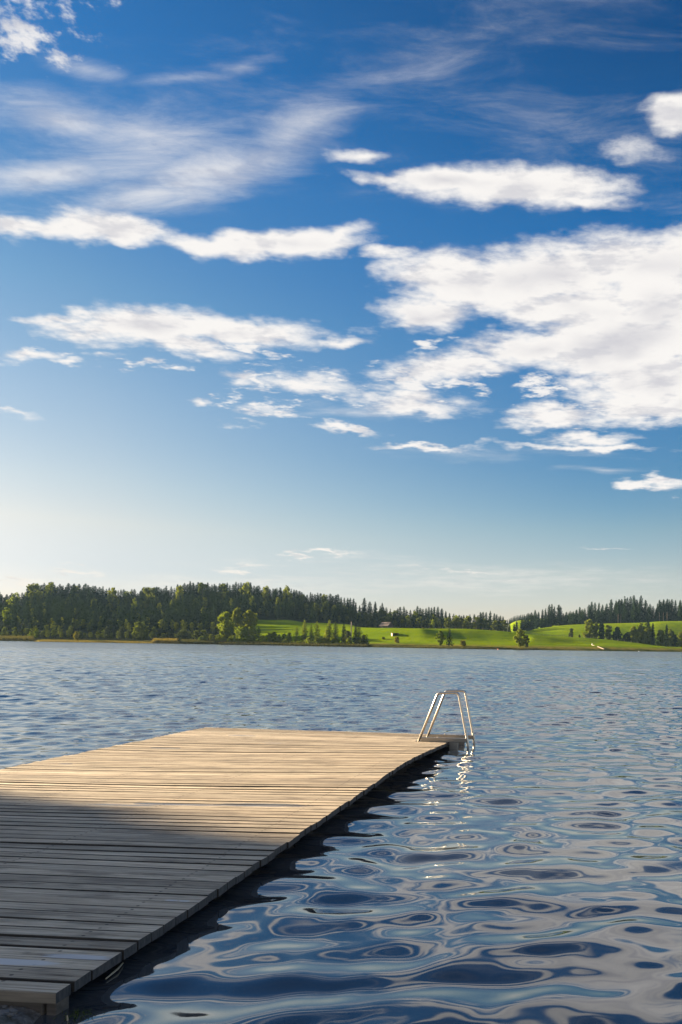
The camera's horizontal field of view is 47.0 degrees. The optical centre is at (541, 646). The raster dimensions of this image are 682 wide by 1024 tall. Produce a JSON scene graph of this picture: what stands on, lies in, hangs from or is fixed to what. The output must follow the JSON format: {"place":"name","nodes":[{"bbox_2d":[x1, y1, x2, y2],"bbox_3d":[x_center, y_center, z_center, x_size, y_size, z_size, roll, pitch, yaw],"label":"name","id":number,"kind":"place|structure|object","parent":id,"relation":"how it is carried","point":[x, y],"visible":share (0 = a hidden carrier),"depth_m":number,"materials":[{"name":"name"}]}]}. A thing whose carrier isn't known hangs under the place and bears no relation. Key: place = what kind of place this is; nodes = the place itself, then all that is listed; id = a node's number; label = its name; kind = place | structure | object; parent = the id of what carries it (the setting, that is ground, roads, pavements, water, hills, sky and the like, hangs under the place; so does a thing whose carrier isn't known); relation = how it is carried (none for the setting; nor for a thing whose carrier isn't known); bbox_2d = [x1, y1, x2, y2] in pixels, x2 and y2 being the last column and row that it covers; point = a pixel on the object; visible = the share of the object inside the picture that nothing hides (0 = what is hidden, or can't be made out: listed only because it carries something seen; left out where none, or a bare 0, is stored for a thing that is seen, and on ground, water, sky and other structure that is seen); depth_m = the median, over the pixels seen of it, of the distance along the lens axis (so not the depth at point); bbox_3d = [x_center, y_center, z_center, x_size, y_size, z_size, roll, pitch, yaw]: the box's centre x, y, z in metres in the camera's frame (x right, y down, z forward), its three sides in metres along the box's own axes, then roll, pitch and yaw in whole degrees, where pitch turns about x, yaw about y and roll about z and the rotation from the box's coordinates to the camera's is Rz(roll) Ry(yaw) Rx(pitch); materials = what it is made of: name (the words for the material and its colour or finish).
{"place":"outdoors","nodes":[
{"label":"outdoors","id":0,"kind":"place"},
{"bbox_2d":[0,1005,23,1016],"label":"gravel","id":1,"kind":"structure","parent":0,"point":[9,1012],"depth_m":3.57,"materials":[{"name":"grey gravel"}]},
{"bbox_2d":[0,1005,40,1023],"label":"bank ground","id":2,"kind":"structure","parent":0,"point":[25,1015],"depth_m":3.58,"materials":[{"name":"grey stone"}]},
{"bbox_2d":[55,1008,104,1023],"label":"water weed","id":3,"kind":"object","parent":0,"point":[75,1012],"visible":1,"depth_m":3.67,"materials":[{"name":"green plant"}]},
{"bbox_2d":[0,641,681,1023],"bbox_3d":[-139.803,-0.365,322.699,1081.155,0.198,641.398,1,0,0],"label":"lake water","id":4,"kind":"structure","parent":0,"point":[518,861],"depth_m":7.04,"materials":[{"name":"blue liquid"}]},
{"bbox_2d":[0,727,448,1015],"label":"dock","id":5,"kind":"object","parent":4,"relation":"in","point":[112,856],"visible":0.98,"depth_m":6.82,"materials":[{"name":"brown wood"}]},
{"bbox_2d":[416,690,474,749],"bbox_3d":[-1.719,1.476,13.583,1.021,1.337,0.740,1,0,4],"label":"swimming ladder","id":6,"kind":"object","parent":5,"relation":"attached to","point":[454,740],"visible":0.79,"depth_m":13.26,"materials":[{"name":"metal"}]},
{"bbox_2d":[0,608,681,651],"bbox_3d":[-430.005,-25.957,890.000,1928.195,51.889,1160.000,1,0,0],"label":"shore ground","id":7,"kind":"structure","parent":0,"point":[553,637],"depth_m":479.43,"materials":[{"name":"green plant"}]},
{"bbox_2d":[2,607,11,627],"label":"leafy tree","id":8,"kind":"object","parent":7,"relation":"on","point":[8,616],"visible":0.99,"depth_m":519.49,"materials":[{"name":"green plant"}]},
{"bbox_2d":[6,592,20,605],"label":"leafy tree","id":9,"kind":"object","parent":7,"relation":"on","point":[13,596],"visible":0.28,"depth_m":680.76,"materials":[{"name":"green plant"}]},
{"bbox_2d":[0,635,36,640],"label":"reed bed","id":10,"kind":"object","parent":7,"relation":"on","point":[16,638],"visible":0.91,"depth_m":461.98,"materials":[{"name":"plant"}]},
{"bbox_2d":[25,584,37,603],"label":"leafy tree","id":11,"kind":"object","parent":7,"relation":"on","point":[30,588],"visible":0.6,"depth_m":678.05,"materials":[{"name":"green plant"}]},
{"bbox_2d":[31,583,42,598],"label":"leafy tree","id":12,"kind":"object","parent":7,"relation":"on","point":[37,586],"visible":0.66,"depth_m":683.27,"materials":[{"name":"green plant"}]},
{"bbox_2d":[44,582,56,599],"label":"leafy tree","id":13,"kind":"object","parent":7,"relation":"on","point":[51,585],"visible":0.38,"depth_m":698.65,"materials":[{"name":"green plant"}]},
{"bbox_2d":[63,583,71,601],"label":"spruce","id":14,"kind":"object","parent":7,"relation":"on","point":[68,587],"visible":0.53,"depth_m":690.97,"materials":[{"name":"green plant"}]},
{"bbox_2d":[68,588,75,610],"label":"spruce","id":15,"kind":"object","parent":7,"relation":"on","point":[72,594],"visible":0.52,"depth_m":639.24,"materials":[{"name":"green plant"}]},
{"bbox_2d":[76,589,86,607],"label":"spruce","id":16,"kind":"object","parent":7,"relation":"on","point":[82,594],"visible":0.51,"depth_m":633.95,"materials":[{"name":"green plant"}]},
{"bbox_2d":[90,586,99,605],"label":"spruce","id":17,"kind":"object","parent":7,"relation":"on","point":[95,589],"visible":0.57,"depth_m":692.02,"materials":[{"name":"green plant"}]},
{"bbox_2d":[98,586,105,610],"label":"spruce","id":18,"kind":"object","parent":7,"relation":"on","point":[102,596],"visible":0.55,"depth_m":695.07,"materials":[{"name":"green plant"}]},
{"bbox_2d":[104,626,110,639],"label":"leafy tree","id":19,"kind":"object","parent":7,"relation":"on","point":[106,632],"visible":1,"depth_m":456.04,"materials":[{"name":"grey plant"}]},
{"bbox_2d":[36,640,179,643],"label":"reed bed","id":20,"kind":"object","parent":7,"relation":"on","point":[102,641],"visible":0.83,"depth_m":442.61,"materials":[{"name":"brown plant"}]},
{"bbox_2d":[106,587,120,607],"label":"leafy tree","id":21,"kind":"object","parent":7,"relation":"on","point":[113,591],"visible":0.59,"depth_m":678.84,"materials":[{"name":"green plant"}]},
{"bbox_2d":[118,627,124,639],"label":"leafy tree","id":22,"kind":"object","parent":7,"relation":"on","point":[121,633],"visible":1,"depth_m":457.33,"materials":[{"name":"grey plant"}]},
{"bbox_2d":[122,591,131,606],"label":"leafy tree","id":23,"kind":"object","parent":7,"relation":"on","point":[127,596],"visible":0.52,"depth_m":679.84,"materials":[{"name":"green plant"}]},
{"bbox_2d":[131,621,148,639],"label":"leafy tree","id":24,"kind":"object","parent":7,"relation":"on","point":[136,632],"visible":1,"depth_m":463.97,"materials":[{"name":"green plant"}]},
{"bbox_2d":[141,587,151,609],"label":"leafy tree","id":25,"kind":"object","parent":7,"relation":"on","point":[147,591],"visible":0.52,"depth_m":671.10,"materials":[{"name":"green plant"}]},
{"bbox_2d":[148,587,157,600],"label":"leafy tree","id":26,"kind":"object","parent":7,"relation":"on","point":[152,590],"visible":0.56,"depth_m":677.05,"materials":[{"name":"green plant"}]},
{"bbox_2d":[150,638,179,643],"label":"reed bed","id":27,"kind":"object","parent":7,"relation":"on","point":[164,640],"visible":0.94,"depth_m":439.10,"materials":[{"name":"beige plant"}]},
{"bbox_2d":[162,595,169,613],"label":"spruce","id":28,"kind":"object","parent":7,"relation":"on","point":[166,605],"visible":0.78,"depth_m":636.00,"materials":[{"name":"green plant"}]},
{"bbox_2d":[164,631,174,638],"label":"bush","id":29,"kind":"object","parent":7,"relation":"on","point":[170,634],"visible":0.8,"depth_m":455.05,"materials":[{"name":"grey plant"}]},
{"bbox_2d":[175,585,183,601],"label":"leafy tree","id":30,"kind":"object","parent":7,"relation":"on","point":[178,593],"visible":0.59,"depth_m":679.55,"materials":[{"name":"green plant"}]},
{"bbox_2d":[174,628,191,639],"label":"bush","id":31,"kind":"object","parent":7,"relation":"on","point":[183,635],"visible":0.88,"depth_m":451.55,"materials":[{"name":"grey plant"}]},
{"bbox_2d":[180,639,216,643],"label":"reed bed","id":32,"kind":"object","parent":7,"relation":"on","point":[197,641],"visible":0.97,"depth_m":437.27,"materials":[{"name":"plant"}]},
{"bbox_2d":[197,582,206,600],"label":"leafy tree","id":33,"kind":"object","parent":7,"relation":"on","point":[201,586],"visible":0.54,"depth_m":686.08,"materials":[{"name":"green plant"}]},
{"bbox_2d":[217,584,229,601],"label":"leafy tree","id":34,"kind":"object","parent":7,"relation":"on","point":[222,587],"visible":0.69,"depth_m":682.06,"materials":[{"name":"green plant"}]},
{"bbox_2d":[217,611,235,637],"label":"leafy tree","id":35,"kind":"object","parent":7,"relation":"on","point":[226,628],"visible":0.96,"depth_m":446.21,"materials":[{"name":"green plant"}]},
{"bbox_2d":[229,584,237,603],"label":"spruce","id":36,"kind":"object","parent":7,"relation":"on","point":[232,592],"visible":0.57,"depth_m":690.49,"materials":[{"name":"green plant"}]},
{"bbox_2d":[231,607,241,630],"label":"leafy tree","id":37,"kind":"object","parent":7,"relation":"on","point":[236,615],"visible":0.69,"depth_m":473.51,"materials":[{"name":"green plant"}]},
{"bbox_2d":[234,626,248,641],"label":"bush","id":38,"kind":"object","parent":7,"relation":"on","point":[240,631],"visible":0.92,"depth_m":438.53,"materials":[{"name":"green plant"}]},
{"bbox_2d":[239,582,251,600],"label":"leafy tree","id":39,"kind":"object","parent":7,"relation":"on","point":[246,587],"visible":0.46,"depth_m":681.56,"materials":[{"name":"green plant"}]},
{"bbox_2d":[242,610,257,635],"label":"leafy tree","id":40,"kind":"object","parent":7,"relation":"on","point":[250,619],"visible":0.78,"depth_m":474.77,"materials":[{"name":"green plant"}]},
{"bbox_2d":[248,625,256,640],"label":"leafy tree","id":41,"kind":"object","parent":7,"relation":"on","point":[253,632],"visible":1,"depth_m":436.46,"materials":[{"name":"green plant"}]},
{"bbox_2d":[262,586,270,603],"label":"leafy tree","id":42,"kind":"object","parent":7,"relation":"on","point":[266,593],"visible":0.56,"depth_m":689.97,"materials":[{"name":"green plant"}]},
{"bbox_2d":[271,590,277,609],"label":"spruce","id":43,"kind":"object","parent":7,"relation":"on","point":[275,594],"visible":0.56,"depth_m":650.18,"materials":[{"name":"green plant"}]},
{"bbox_2d":[274,602,281,617],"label":"spruce","id":44,"kind":"object","parent":7,"relation":"on","point":[278,610],"visible":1,"depth_m":585.10,"materials":[{"name":"green plant"}]},
{"bbox_2d":[273,597,282,609],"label":"leafy tree","id":45,"kind":"object","parent":7,"relation":"on","point":[279,601],"visible":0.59,"depth_m":629.46,"materials":[{"name":"green plant"}]},
{"bbox_2d":[282,586,292,601],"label":"leafy tree","id":46,"kind":"object","parent":7,"relation":"on","point":[289,594],"visible":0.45,"depth_m":678.05,"materials":[{"name":"green plant"}]},
{"bbox_2d":[216,641,369,646],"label":"reed bed","id":47,"kind":"object","parent":7,"relation":"on","point":[294,644],"visible":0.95,"depth_m":419.75,"materials":[{"name":"plant"}]},
{"bbox_2d":[294,593,299,613],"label":"spruce","id":48,"kind":"object","parent":7,"relation":"on","point":[296,602],"visible":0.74,"depth_m":650.34,"materials":[{"name":"green plant"}]},
{"bbox_2d":[300,620,307,642],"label":"spruce","id":49,"kind":"object","parent":7,"relation":"on","point":[304,633],"visible":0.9,"depth_m":425.24,"materials":[{"name":"green plant"}]},
{"bbox_2d":[312,603,320,616],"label":"leafy tree","id":50,"kind":"object","parent":7,"relation":"on","point":[316,607],"visible":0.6,"depth_m":627.50,"materials":[{"name":"green plant"}]},
{"bbox_2d":[312,622,321,641],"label":"leafy tree","id":51,"kind":"object","parent":7,"relation":"on","point":[317,630],"visible":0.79,"depth_m":423.29,"materials":[{"name":"green plant"}]},
{"bbox_2d":[320,594,327,609],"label":"leafy tree","id":52,"kind":"object","parent":7,"relation":"on","point":[324,599],"visible":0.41,"depth_m":686.94,"materials":[{"name":"green plant"}]},
{"bbox_2d":[321,602,328,620],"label":"leafy tree","id":53,"kind":"object","parent":7,"relation":"on","point":[324,606],"visible":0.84,"depth_m":623.82,"materials":[{"name":"green plant"}]},
{"bbox_2d":[326,620,332,640],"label":"leafy tree","id":54,"kind":"object","parent":7,"relation":"on","point":[329,627],"visible":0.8,"depth_m":420.11,"materials":[{"name":"green plant"}]},
{"bbox_2d":[331,621,339,642],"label":"leafy tree","id":55,"kind":"object","parent":7,"relation":"on","point":[335,634],"visible":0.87,"depth_m":418.85,"materials":[{"name":"green plant"}]},
{"bbox_2d":[0,590,681,635],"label":"woodland","id":56,"kind":"object","parent":7,"relation":"on","point":[58,606],"visible":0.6,"depth_m":592.31,"materials":[{"name":"green plant"}]},
{"bbox_2d":[344,630,350,642],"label":"bush","id":57,"kind":"object","parent":7,"relation":"on","point":[348,634],"visible":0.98,"depth_m":410.94,"materials":[{"name":"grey plant"}]},
{"bbox_2d":[353,625,362,642],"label":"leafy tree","id":58,"kind":"object","parent":7,"relation":"on","point":[359,633],"visible":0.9,"depth_m":410.92,"materials":[{"name":"green plant"}]},
{"bbox_2d":[361,598,367,620],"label":"spruce","id":59,"kind":"object","parent":7,"relation":"on","point":[364,608],"visible":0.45,"depth_m":689.37,"materials":[{"name":"green plant"}]},
{"bbox_2d":[366,602,372,618],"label":"spruce","id":60,"kind":"object","parent":7,"relation":"on","point":[369,609],"visible":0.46,"depth_m":689.05,"materials":[{"name":"green plant"}]},
{"bbox_2d":[378,609,386,622],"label":"leafy tree","id":61,"kind":"object","parent":7,"relation":"on","point":[381,612],"visible":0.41,"depth_m":659.46,"materials":[{"name":"green plant"}]},
{"bbox_2d":[379,622,393,627],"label":"barn","id":62,"kind":"structure","parent":7,"relation":"on","point":[386,625],"depth_m":588.35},
{"bbox_2d":[434,630,445,645],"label":"leafy tree","id":63,"kind":"object","parent":7,"relation":"on","point":[441,637],"visible":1,"depth_m":387.16,"materials":[{"name":"green plant"}]},
{"bbox_2d":[444,617,451,628],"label":"leafy tree","id":64,"kind":"object","parent":7,"relation":"on","point":[448,619],"visible":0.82,"depth_m":605.41,"materials":[{"name":"green plant"}]},
{"bbox_2d":[445,628,453,645],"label":"spruce","id":65,"kind":"object","parent":7,"relation":"on","point":[449,638],"visible":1,"depth_m":386.22,"materials":[{"name":"green plant"}]},
{"bbox_2d":[370,645,539,649],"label":"reed bed","id":66,"kind":"object","parent":7,"relation":"on","point":[463,647],"visible":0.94,"depth_m":378.30,"materials":[{"name":"plant"}]},
{"bbox_2d":[451,616,459,628],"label":"leafy tree","id":67,"kind":"object","parent":7,"relation":"on","point":[455,622],"visible":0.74,"depth_m":614.12,"materials":[{"name":"green plant"}]},
{"bbox_2d":[462,616,473,628],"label":"leafy tree","id":68,"kind":"object","parent":7,"relation":"on","point":[466,626],"visible":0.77,"depth_m":602.71,"materials":[{"name":"green plant"}]},
{"bbox_2d":[473,617,481,629],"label":"leafy tree","id":69,"kind":"object","parent":7,"relation":"on","point":[476,624],"visible":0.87,"depth_m":606.72,"materials":[{"name":"green plant"}]},
{"bbox_2d":[481,619,489,629],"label":"leafy tree","id":70,"kind":"object","parent":7,"relation":"on","point":[484,622],"visible":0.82,"depth_m":606.12,"materials":[{"name":"green plant"}]},
{"bbox_2d":[490,620,499,630],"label":"leafy tree","id":71,"kind":"object","parent":7,"relation":"on","point":[495,626],"visible":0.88,"depth_m":613.96,"materials":[{"name":"green plant"}]},
{"bbox_2d":[499,620,507,631],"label":"leafy tree","id":72,"kind":"object","parent":7,"relation":"on","point":[504,623],"visible":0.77,"depth_m":602.30,"materials":[{"name":"green plant"}]},
{"bbox_2d":[513,628,526,646],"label":"leafy tree","id":73,"kind":"object","parent":7,"relation":"on","point":[520,641],"visible":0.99,"depth_m":381.95,"materials":[{"name":"green plant"}]},
{"bbox_2d":[522,617,528,630],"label":"spruce","id":74,"kind":"object","parent":7,"relation":"on","point":[524,622],"visible":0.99,"depth_m":689.20,"materials":[{"name":"green plant"}]},
{"bbox_2d":[543,609,546,627],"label":"spruce","id":75,"kind":"object","parent":7,"relation":"on","point":[544,618],"visible":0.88,"depth_m":734.38,"materials":[{"name":"green plant"}]},
{"bbox_2d":[548,604,554,626],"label":"spruce","id":76,"kind":"object","parent":7,"relation":"on","point":[551,620],"visible":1,"depth_m":737.57,"materials":[{"name":"green plant"}]},
{"bbox_2d":[554,605,562,625],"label":"spruce","id":77,"kind":"object","parent":7,"relation":"on","point":[558,617],"visible":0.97,"depth_m":735.26,"materials":[{"name":"green plant"}]},
{"bbox_2d":[582,619,594,637],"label":"leafy tree","id":78,"kind":"object","parent":7,"relation":"on","point":[588,626],"visible":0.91,"depth_m":569.91,"materials":[{"name":"green plant"}]},
{"bbox_2d":[592,622,598,638],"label":"leafy tree","id":79,"kind":"object","parent":7,"relation":"on","point":[595,628],"visible":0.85,"depth_m":572.71,"materials":[{"name":"green plant"}]},
{"bbox_2d":[595,608,600,623],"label":"spruce","id":80,"kind":"object","parent":7,"relation":"on","point":[598,621],"visible":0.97,"depth_m":742.74,"materials":[{"name":"green plant"}]},
{"bbox_2d":[598,623,604,638],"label":"leafy tree","id":81,"kind":"object","parent":7,"relation":"on","point":[601,631],"visible":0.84,"depth_m":571.59,"materials":[{"name":"green plant"}]},
{"bbox_2d":[604,625,611,639],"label":"leafy tree","id":82,"kind":"object","parent":7,"relation":"on","point":[608,634],"visible":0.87,"depth_m":573.80,"materials":[{"name":"green plant"}]},
{"bbox_2d":[607,599,613,622],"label":"spruce","id":83,"kind":"object","parent":7,"relation":"on","point":[611,604],"visible":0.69,"depth_m":772.23,"materials":[{"name":"green plant"}]},
{"bbox_2d":[611,603,617,622],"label":"spruce","id":84,"kind":"object","parent":7,"relation":"on","point":[614,617],"visible":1,"depth_m":738.58,"materials":[{"name":"green plant"}]},
{"bbox_2d":[612,627,622,640],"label":"leafy tree","id":85,"kind":"object","parent":7,"relation":"on","point":[616,635],"visible":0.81,"depth_m":571.44,"materials":[{"name":"green plant"}]},
{"bbox_2d":[621,632,630,641],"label":"bush","id":86,"kind":"object","parent":7,"relation":"on","point":[627,636],"visible":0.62,"depth_m":570.04,"materials":[{"name":"green plant"}]},
{"bbox_2d":[625,597,629,621],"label":"spruce","id":87,"kind":"object","parent":7,"relation":"on","point":[627,604],"visible":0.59,"depth_m":774.94,"materials":[{"name":"green plant"}]},
{"bbox_2d":[629,626,638,642],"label":"leafy tree","id":88,"kind":"object","parent":7,"relation":"on","point":[633,633],"visible":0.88,"depth_m":570.42,"materials":[{"name":"green plant"}]},
{"bbox_2d":[630,600,638,620],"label":"spruce","id":89,"kind":"object","parent":7,"relation":"on","point":[634,616],"visible":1,"depth_m":740.71,"materials":[{"name":"green plant"}]},
{"bbox_2d":[637,601,643,621],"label":"spruce","id":90,"kind":"object","parent":7,"relation":"on","point":[640,608],"visible":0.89,"depth_m":752.15,"materials":[{"name":"green plant"}]},
{"bbox_2d":[637,622,646,643],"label":"leafy tree","id":91,"kind":"object","parent":7,"relation":"on","point":[640,631],"visible":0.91,"depth_m":570.44,"materials":[{"name":"green plant"}]},
{"bbox_2d":[642,623,651,644],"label":"leafy tree","id":92,"kind":"object","parent":7,"relation":"on","point":[647,631],"visible":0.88,"depth_m":568.52,"materials":[{"name":"green plant"}]},
{"bbox_2d":[650,623,656,644],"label":"spruce","id":93,"kind":"object","parent":7,"relation":"on","point":[653,640],"visible":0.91,"depth_m":569.30,"materials":[{"name":"green plant"}]},
{"bbox_2d":[656,630,665,645],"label":"leafy tree","id":94,"kind":"object","parent":7,"relation":"on","point":[660,638],"visible":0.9,"depth_m":564.41,"materials":[{"name":"green plant"}]},
{"bbox_2d":[659,612,666,620],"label":"spruce","id":95,"kind":"object","parent":7,"relation":"on","point":[663,618],"visible":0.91,"depth_m":738.64,"materials":[{"name":"green plant"}]},
{"bbox_2d":[664,625,667,646],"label":"leafy tree","id":96,"kind":"object","parent":7,"relation":"on","point":[666,634],"visible":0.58,"depth_m":574.42,"materials":[{"name":"green plant"}]},
{"bbox_2d":[666,628,674,646],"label":"leafy tree","id":97,"kind":"object","parent":7,"relation":"on","point":[670,638],"visible":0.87,"depth_m":560.51,"materials":[{"name":"green plant"}]},
{"bbox_2d":[667,599,674,620],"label":"spruce","id":98,"kind":"object","parent":7,"relation":"on","point":[671,604],"visible":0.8,"depth_m":769.25,"materials":[{"name":"green plant"}]},
{"bbox_2d":[671,634,678,646],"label":"leafy tree","id":99,"kind":"object","parent":7,"relation":"on","point":[675,637],"visible":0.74,"depth_m":560.60,"materials":[{"name":"green plant"}]},
{"bbox_2d":[676,600,681,620],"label":"spruce","id":100,"kind":"object","parent":7,"relation":"on","point":[679,614],"visible":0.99,"depth_m":742.45,"materials":[{"name":"green plant"}]},
{"bbox_2d":[676,631,681,646],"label":"leafy tree","id":101,"kind":"object","parent":7,"relation":"on","point":[679,639],"visible":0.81,"depth_m":554.71,"materials":[{"name":"green plant"}]},
{"bbox_2d":[0,0,681,625],"label":"sky","id":102,"kind":"structure","parent":0,"point":[379,302],"materials":[{"name":"blue"}]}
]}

